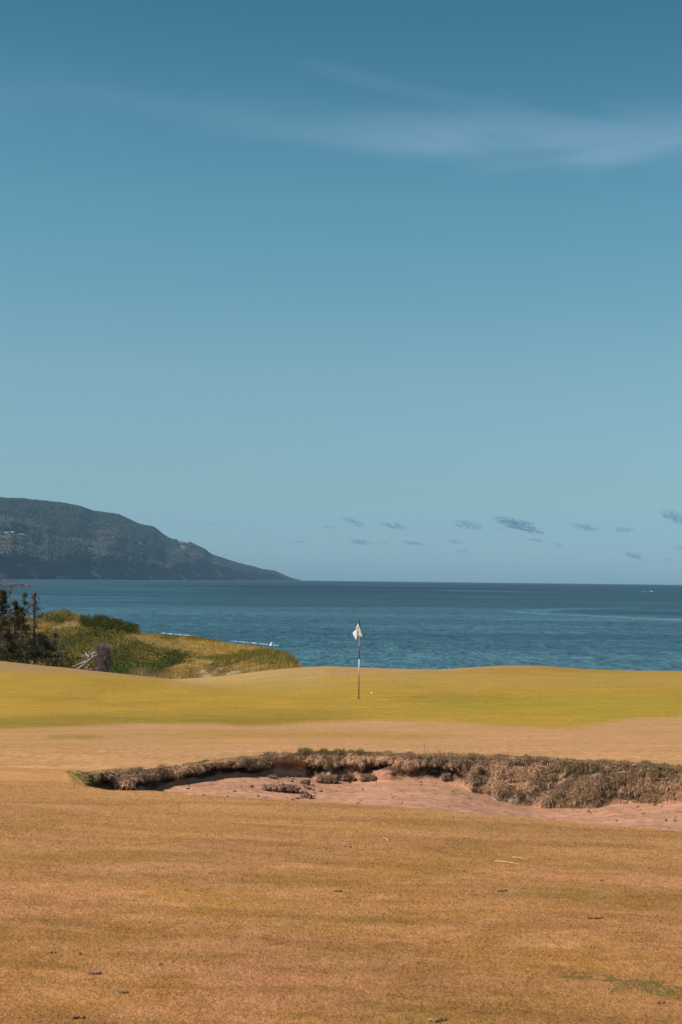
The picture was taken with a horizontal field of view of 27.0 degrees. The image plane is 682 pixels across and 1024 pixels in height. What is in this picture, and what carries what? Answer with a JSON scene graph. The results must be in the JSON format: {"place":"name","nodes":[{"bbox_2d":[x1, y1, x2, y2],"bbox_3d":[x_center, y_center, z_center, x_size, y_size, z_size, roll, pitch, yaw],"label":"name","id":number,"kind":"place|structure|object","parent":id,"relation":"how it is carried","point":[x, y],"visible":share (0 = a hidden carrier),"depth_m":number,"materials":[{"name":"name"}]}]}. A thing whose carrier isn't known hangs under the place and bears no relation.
{"place":"outdoors","nodes":[
{"label":"outdoors","id":0,"kind":"place"},
{"bbox_2d":[0,508,300,580],"bbox_3d":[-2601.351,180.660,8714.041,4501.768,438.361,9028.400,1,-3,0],"label":"wooded hill","id":1,"kind":"structure","parent":0,"point":[72,571],"depth_m":6981.90,"materials":[{"name":"green plant"}]},
{"bbox_2d":[0,497,298,579],"bbox_3d":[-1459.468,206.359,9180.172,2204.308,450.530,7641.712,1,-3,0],"label":"hill forest","id":2,"kind":"object","parent":1,"relation":"on","point":[96,531],"visible":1,"depth_m":7434.39,"materials":[{"name":"green plant"}]},
{"bbox_2d":[0,614,681,1023],"bbox_3d":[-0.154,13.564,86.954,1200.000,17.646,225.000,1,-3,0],"label":"ground","id":3,"kind":"structure","parent":0,"point":[58,724],"depth_m":11.36,"materials":[{"name":"brown plant"}]},
{"bbox_2d":[0,588,12,651],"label":"tree","id":4,"kind":"object","parent":3,"relation":"on","point":[3,601],"visible":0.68,"depth_m":77.76,"materials":[{"name":"green plant"}]},
{"bbox_2d":[0,626,23,657],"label":"tree","id":5,"kind":"object","parent":3,"relation":"on","point":[7,634],"visible":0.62,"depth_m":72.66,"materials":[{"name":"green plant"}]},
{"bbox_2d":[7,585,16,641],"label":"tree","id":6,"kind":"object","parent":3,"relation":"on","point":[10,606],"visible":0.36,"depth_m":79.83,"materials":[{"name":"green plant"}]},
{"bbox_2d":[0,640,29,663],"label":"tree","id":7,"kind":"object","parent":3,"relation":"on","point":[13,651],"visible":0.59,"depth_m":71.58,"materials":[{"name":"green plant"}]},
{"bbox_2d":[0,598,30,651],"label":"tree","id":8,"kind":"object","parent":3,"relation":"on","point":[14,613],"visible":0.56,"depth_m":75.76,"materials":[{"name":"green plant"}]},
{"bbox_2d":[10,606,36,656],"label":"tree","id":9,"kind":"object","parent":3,"relation":"on","point":[24,627],"visible":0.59,"depth_m":75.28,"materials":[{"name":"green plant"}]},
{"bbox_2d":[15,638,33,663],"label":"tree","id":10,"kind":"object","parent":3,"relation":"on","point":[23,645],"visible":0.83,"depth_m":71.70,"materials":[{"name":"green plant"}]},
{"bbox_2d":[19,592,31,639],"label":"tree","id":11,"kind":"object","parent":3,"relation":"on","point":[24,595],"visible":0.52,"depth_m":78.84,"materials":[{"name":"green plant"}]},
{"bbox_2d":[19,592,50,646],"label":"tree","id":12,"kind":"object","parent":3,"relation":"on","point":[35,622],"visible":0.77,"depth_m":76.73,"materials":[{"name":"green plant"}]},
{"bbox_2d":[21,646,49,665],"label":"tree","id":13,"kind":"object","parent":3,"relation":"on","point":[34,651],"visible":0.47,"depth_m":73.07,"materials":[{"name":"green plant"}]},
{"bbox_2d":[28,631,62,661],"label":"tree","id":14,"kind":"object","parent":3,"relation":"on","point":[43,643],"visible":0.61,"depth_m":75.72,"materials":[{"name":"green plant"}]},
{"bbox_2d":[41,649,58,666],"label":"tree","id":15,"kind":"object","parent":3,"relation":"on","point":[47,654],"visible":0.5,"depth_m":73.69,"materials":[{"name":"green plant"}]},
{"bbox_2d":[42,631,65,660],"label":"tree","id":16,"kind":"object","parent":3,"relation":"on","point":[53,636],"visible":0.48,"depth_m":77.70,"materials":[{"name":"green plant"}]},
{"bbox_2d":[59,644,67,661],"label":"tree","id":17,"kind":"object","parent":3,"relation":"on","point":[62,646],"visible":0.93,"depth_m":76.71,"materials":[{"name":"green plant"}]},
{"bbox_2d":[71,1015,85,1018],"bbox_3d":[-1.104,2.126,5.984,0.060,0.020,0.023,1,-3,-17],"label":"divot","id":18,"kind":"object","parent":3,"relation":"on","point":[78,1016],"visible":1,"depth_m":5.98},
{"bbox_2d":[72,640,117,671],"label":"fallen tree","id":19,"kind":"object","parent":3,"relation":"on","point":[102,655],"visible":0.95,"depth_m":69.59,"materials":[{"name":"grey wood"}]},
{"bbox_2d":[0,608,193,675],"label":"dune shrubs","id":20,"kind":"object","parent":3,"relation":"on","point":[139,651],"visible":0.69,"depth_m":95.40,"materials":[{"name":"green plant"}]},
{"bbox_2d":[117,989,127,993],"bbox_3d":[-0.986,2.164,6.412,0.053,0.021,0.018,0,-3,18],"label":"divot","id":21,"kind":"object","parent":3,"relation":"on","point":[121,991],"visible":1,"depth_m":6.41,"materials":[{"name":"brown soil"}]},
{"bbox_2d":[6,612,300,678],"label":"dune grass","id":22,"kind":"structure","parent":3,"relation":"on","point":[248,651],"depth_m":88.14,"materials":[{"name":"green plant"}]},
{"bbox_2d":[260,783,300,792],"bbox_3d":[-0.684,3.143,16.188,0.482,0.122,0.179,1,-3,0],"label":"turf clod","id":23,"kind":"object","parent":3,"relation":"on","point":[287,788],"visible":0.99,"depth_m":16.16,"materials":[{"name":"brown plant"}]},
{"bbox_2d":[300,779,309,784],"bbox_3d":[-0.433,3.223,16.947,0.135,0.089,0.148,1,-3,0],"label":"turf clod","id":24,"kind":"object","parent":3,"relation":"on","point":[305,781],"visible":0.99,"depth_m":16.94,"materials":[{"name":"brown plant"}]},
{"bbox_2d":[299,792,312,798],"bbox_3d":[-0.380,3.113,15.560,0.151,0.108,0.149,1,-3,0],"label":"turf clod","id":25,"kind":"object","parent":3,"relation":"on","point":[307,795],"visible":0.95,"depth_m":15.54,"materials":[{"name":"brown plant"}]},
{"bbox_2d":[315,774,337,783],"bbox_3d":[-0.168,3.245,17.269,0.307,0.155,0.238,1,-3,0],"label":"turf clod","id":26,"kind":"object","parent":3,"relation":"on","point":[325,778],"visible":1,"depth_m":17.24,"materials":[{"name":"brown plant"}]},
{"bbox_2d":[0,781,681,1023],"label":"dry turf","id":27,"kind":"structure","parent":3,"relation":"on","point":[338,961],"depth_m":7.69,"materials":[{"name":"brown plant"}]},
{"bbox_2d":[87,971,101,974],"bbox_3d":[-1.173,2.195,6.768,0.073,0.019,0.023,2,-3,-19],"label":"divot","id":28,"kind":"object","parent":27,"relation":"on","point":[95,973],"visible":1,"depth_m":6.76,"materials":[{"name":"brown soil"}]},
{"bbox_2d":[428,1017,447,1022],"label":"divot","id":29,"kind":"object","parent":27,"relation":"on","point":[438,1019],"visible":1,"depth_m":6.02,"materials":[{"name":"brown soil"}]},
{"bbox_2d":[586,915,602,918],"bbox_3d":[1.441,2.303,8.068,0.106,0.021,0.034,1,-3,-11],"label":"divot","id":30,"kind":"object","parent":27,"relation":"on","point":[595,917],"visible":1,"depth_m":8.06,"materials":[{"name":"brown soil"}]},
{"bbox_2d":[337,774,356,781],"bbox_3d":[0.057,3.272,17.469,0.276,0.115,0.182,1,-3,0],"label":"turf clod","id":31,"kind":"object","parent":3,"relation":"on","point":[343,778],"visible":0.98,"depth_m":17.46,"materials":[{"name":"brown plant"}]},
{"bbox_2d":[358,774,376,781],"bbox_3d":[0.330,3.253,17.405,0.257,0.126,0.195,1,-3,0],"label":"turf clod","id":32,"kind":"object","parent":3,"relation":"on","point":[366,777],"visible":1,"depth_m":17.38,"materials":[{"name":"brown plant"}]},
{"bbox_2d":[67,739,681,808],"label":"bank grass","id":33,"kind":"structure","parent":3,"relation":"on","point":[648,782],"depth_m":16.99,"materials":[{"name":"brown plant"}]},
{"bbox_2d":[186,774,678,828],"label":"sand crumbs","id":34,"kind":"object","parent":3,"relation":"on","point":[654,804],"visible":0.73,"depth_m":16.30,"materials":[{"name":"beige sand"}]},
{"bbox_2d":[440,773,451,780],"bbox_3d":[1.289,3.237,17.385,0.152,0.119,0.183,1,-3,0],"label":"turf clod","id":35,"kind":"object","parent":3,"relation":"on","point":[446,776],"visible":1,"depth_m":17.37,"materials":[{"name":"brown plant"}]},
{"bbox_3d":[0.481,5.053,38.404,0.108,0.024,0.108,1,-3,0],"label":"hole rim","id":36,"kind":"object","parent":3,"relation":"on","visible":0},
{"bbox_2d":[358,619,359,698],"bbox_3d":[0.490,4.004,38.454,0.034,2.197,0.032,1,-3,0],"label":"flagstick","id":37,"kind":"object","parent":36,"relation":"in","point":[359,662],"visible":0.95,"depth_m":38.44,"materials":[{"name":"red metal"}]},
{"bbox_2d":[352,622,362,639],"bbox_3d":[0.440,3.228,38.447,0.325,0.494,0.069,-1,-3,23],"label":"golf flag","id":38,"kind":"object","parent":37,"relation":"attached to","point":[357,632],"visible":1,"depth_m":38.44,"materials":[{"name":"fabric"}]},
{"bbox_2d":[0,579,681,670],"bbox_3d":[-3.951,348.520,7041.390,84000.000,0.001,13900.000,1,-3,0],"label":"sea","id":39,"kind":"structure","parent":0,"point":[455,625],"depth_m":536.01,"materials":[{"name":"blue liquid"}]},
{"bbox_2d":[0,579,17,580],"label":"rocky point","id":40,"kind":"structure","parent":39,"relation":"in","point":[7,580],"depth_m":3641.28,"materials":[{"name":"grey stone"}]},
{"bbox_2d":[0,583,36,586],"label":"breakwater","id":41,"kind":"object","parent":39,"relation":"in","point":[16,585],"visible":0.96,"depth_m":1844.00,"materials":[{"name":"grey stone"}]},
{"bbox_2d":[0,0,681,584],"label":"sky","id":42,"kind":"structure","parent":0,"point":[303,290],"materials":[{"name":"blue"}]}
]}

